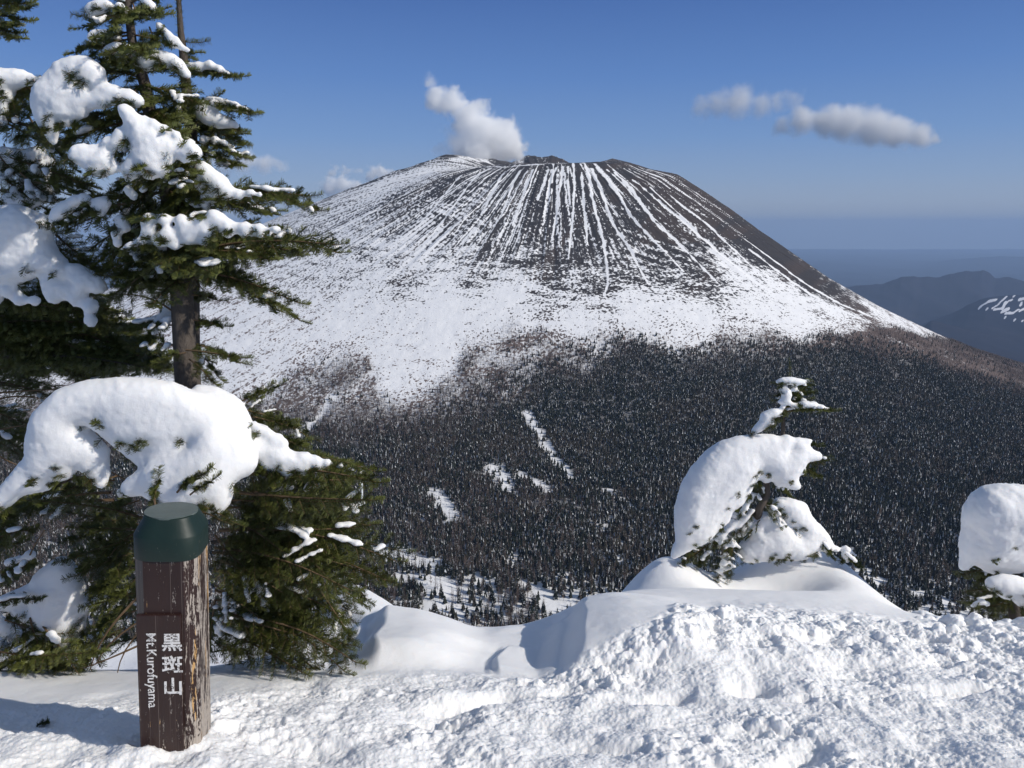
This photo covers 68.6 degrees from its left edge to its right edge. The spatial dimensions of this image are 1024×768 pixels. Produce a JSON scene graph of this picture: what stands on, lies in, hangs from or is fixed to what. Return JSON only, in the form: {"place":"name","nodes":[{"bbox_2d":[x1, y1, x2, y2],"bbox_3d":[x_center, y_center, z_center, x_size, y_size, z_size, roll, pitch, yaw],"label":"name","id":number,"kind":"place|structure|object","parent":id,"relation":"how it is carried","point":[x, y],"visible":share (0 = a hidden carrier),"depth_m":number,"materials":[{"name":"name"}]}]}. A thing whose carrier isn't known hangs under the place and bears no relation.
{"place":"outdoors","nodes":[
{"label":"outdoors","id":0,"kind":"place"},
{"bbox_2d":[0,551,1023,767],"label":"snow ground","id":1,"kind":"structure","parent":0,"point":[824,661],"depth_m":2.93,"materials":[{"name":"white snow"}]},
{"bbox_2d":[36,716,49,727],"bbox_3d":[-1.612,1.166,2.578,0.044,0.045,0.054,-7,14,-30],"label":"fir sprig","id":2,"kind":"object","parent":1,"relation":"on","point":[45,722],"visible":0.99,"depth_m":2.58,"materials":[{"name":"green plant"}]},
{"bbox_2d":[0,0,173,464],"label":"fir tree","id":3,"kind":"object","parent":1,"relation":"on","point":[44,332],"visible":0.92,"depth_m":3.34,"materials":[{"name":"green plant"}]},
{"bbox_2d":[133,502,210,751],"bbox_3d":[-1.047,0.883,2.331,0.188,1.034,0.195,2,11,-8],"label":"signpost","id":4,"kind":"object","parent":1,"relation":"on","point":[171,540],"visible":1,"depth_m":2.22,"materials":[{"name":"brown paint"}]},
{"bbox_2d":[0,0,416,680],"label":"fir tree","id":5,"kind":"object","parent":1,"relation":"on","point":[184,436],"visible":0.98,"depth_m":3.00,"materials":[{"name":"green plant"}]},
{"bbox_2d":[167,0,263,384],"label":"fir tree","id":6,"kind":"object","parent":1,"relation":"on","point":[217,129],"visible":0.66,"depth_m":3.23,"materials":[{"name":"green plant"}]},
{"bbox_2d":[671,357,865,584],"bbox_3d":[1.882,0.652,5.310,1.535,1.747,0.453,-1,12,-5],"label":"fir tree","id":7,"kind":"object","parent":1,"relation":"on","point":[718,485],"visible":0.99,"depth_m":5.17,"materials":[{"name":"white plant"}]},
{"bbox_2d":[952,483,1023,620],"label":"fir tree","id":8,"kind":"object","parent":1,"relation":"on","point":[991,542],"visible":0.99,"depth_m":5.00,"materials":[{"name":"white plant"}]},
{"bbox_2d":[0,154,1023,669],"bbox_3d":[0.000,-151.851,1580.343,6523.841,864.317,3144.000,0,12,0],"label":"terrain","id":9,"kind":"structure","parent":0,"point":[460,250],"depth_m":1612.93,"materials":[{"name":"white snow"}]},
{"bbox_2d":[108,307,141,335],"bbox_3d":[-3.268,-0.377,6.095,0.822,0.691,0.521,0,12,0],"label":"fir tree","id":10,"kind":"object","parent":9,"relation":"on","point":[124,320],"visible":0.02,"depth_m":5.90,"materials":[{"name":"green plant"}]},
{"bbox_2d":[400,587,404,599],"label":"conifer tree","id":11,"kind":"object","parent":9,"relation":"on","point":[402,595],"visible":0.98,"depth_m":715.44,"materials":[{"name":"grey plant"}]},
{"bbox_2d":[419,594,422,604],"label":"conifer tree","id":12,"kind":"object","parent":9,"relation":"on","point":[420,600],"visible":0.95,"depth_m":708.43,"materials":[{"name":"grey plant"}]},
{"bbox_2d":[433,603,437,613],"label":"conifer tree","id":13,"kind":"object","parent":9,"relation":"on","point":[435,609],"visible":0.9,"depth_m":688.74,"materials":[{"name":"grey plant"}]},
{"bbox_2d":[438,584,443,597],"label":"conifer tree","id":14,"kind":"object","parent":9,"relation":"on","point":[441,594],"visible":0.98,"depth_m":720.67,"materials":[{"name":"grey plant"}]},
{"bbox_2d":[457,590,460,602],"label":"conifer tree","id":15,"kind":"object","parent":9,"relation":"on","point":[458,598],"visible":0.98,"depth_m":711.52,"materials":[{"name":"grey plant"}]},
{"bbox_2d":[464,606,469,617],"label":"conifer tree","id":16,"kind":"object","parent":9,"relation":"on","point":[467,611],"visible":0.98,"depth_m":688.67,"materials":[{"name":"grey plant"}]},
{"bbox_2d":[476,582,481,594],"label":"conifer tree","id":17,"kind":"object","parent":9,"relation":"on","point":[479,592],"visible":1,"depth_m":729.85,"materials":[{"name":"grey plant"}]},
{"bbox_2d":[481,563,485,576],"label":"conifer tree","id":18,"kind":"object","parent":9,"relation":"on","point":[484,569],"visible":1,"depth_m":761.78,"materials":[{"name":"grey plant"}]},
{"bbox_2d":[484,605,489,620],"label":"conifer tree","id":19,"kind":"object","parent":9,"relation":"on","point":[486,611],"visible":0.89,"depth_m":684.44,"materials":[{"name":"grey plant"}]},
{"bbox_2d":[487,579,491,591],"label":"conifer tree","id":20,"kind":"object","parent":9,"relation":"on","point":[489,585],"visible":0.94,"depth_m":735.35,"materials":[{"name":"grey plant"}]},
{"bbox_2d":[488,606,494,620],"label":"conifer tree","id":21,"kind":"object","parent":9,"relation":"on","point":[491,610],"visible":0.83,"depth_m":680.99,"materials":[{"name":"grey plant"}]},
{"bbox_2d":[488,585,495,600],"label":"conifer tree","id":22,"kind":"object","parent":9,"relation":"on","point":[491,593],"visible":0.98,"depth_m":718.53,"materials":[{"name":"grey plant"}]},
{"bbox_2d":[0,317,1023,638],"bbox_3d":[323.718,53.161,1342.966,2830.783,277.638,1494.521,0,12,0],"label":"conifer forest","id":23,"kind":"object","parent":9,"relation":"on","point":[952,477],"visible":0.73,"depth_m":1056.41,"materials":[{"name":"grey"}]},
{"bbox_2d":[520,594,526,606],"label":"conifer tree","id":24,"kind":"object","parent":9,"relation":"on","point":[523,601],"visible":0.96,"depth_m":705.20,"materials":[{"name":"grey plant"}]},
{"bbox_2d":[124,262,925,398],"bbox_3d":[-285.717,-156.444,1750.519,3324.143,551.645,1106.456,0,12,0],"label":"shrubs","id":25,"kind":"object","parent":9,"relation":"on","point":[545,303],"visible":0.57,"depth_m":1534.30,"materials":[{"name":"grey plant"}]},
{"bbox_2d":[525,577,530,590],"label":"conifer tree","id":26,"kind":"object","parent":9,"relation":"on","point":[529,586],"visible":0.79,"depth_m":735.03,"materials":[{"name":"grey plant"}]},
{"bbox_2d":[526,567,530,578],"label":"conifer tree","id":27,"kind":"object","parent":9,"relation":"on","point":[528,574],"visible":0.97,"depth_m":757.73,"materials":[{"name":"grey plant"}]},
{"bbox_2d":[532,596,536,608],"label":"conifer tree","id":28,"kind":"object","parent":9,"relation":"on","point":[535,604],"visible":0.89,"depth_m":701.67,"materials":[{"name":"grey plant"}]},
{"bbox_2d":[569,566,574,578],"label":"conifer tree","id":29,"kind":"object","parent":9,"relation":"on","point":[571,571],"visible":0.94,"depth_m":754.98,"materials":[{"name":"grey plant"}]},
{"bbox_2d":[577,587,583,598],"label":"conifer tree","id":30,"kind":"object","parent":9,"relation":"on","point":[581,591],"visible":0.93,"depth_m":719.16,"materials":[{"name":"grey plant"}]},
{"bbox_2d":[582,584,586,596],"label":"conifer tree","id":31,"kind":"object","parent":9,"relation":"on","point":[584,590],"visible":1,"depth_m":720.78,"materials":[{"name":"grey plant"}]},
{"bbox_2d":[878,582,883,593],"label":"conifer tree","id":32,"kind":"object","parent":9,"relation":"on","point":[881,589],"visible":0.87,"depth_m":738.51,"materials":[{"name":"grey plant"}]},
{"bbox_2d":[910,594,913,605],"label":"conifer tree","id":33,"kind":"object","parent":9,"relation":"on","point":[911,600],"visible":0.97,"depth_m":719.00,"materials":[{"name":"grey plant"}]},
{"bbox_2d":[916,593,922,606],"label":"conifer tree","id":34,"kind":"object","parent":9,"relation":"on","point":[920,599],"visible":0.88,"depth_m":718.21,"materials":[{"name":"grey plant"}]},
{"bbox_2d":[937,597,941,609],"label":"conifer tree","id":35,"kind":"object","parent":9,"relation":"on","point":[939,606],"visible":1,"depth_m":711.71,"materials":[{"name":"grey plant"}]},
{"bbox_2d":[0,0,1023,249],"label":"sky","id":36,"kind":"structure","parent":0,"point":[821,124],"materials":[{"name":"blue"}]},
{"bbox_2d":[24,249,1023,362],"bbox_3d":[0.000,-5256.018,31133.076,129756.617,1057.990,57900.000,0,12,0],"label":"land","id":37,"kind":"structure","parent":0,"point":[974,298],"depth_m":11985.31,"materials":[{"name":"blue"}]}
]}

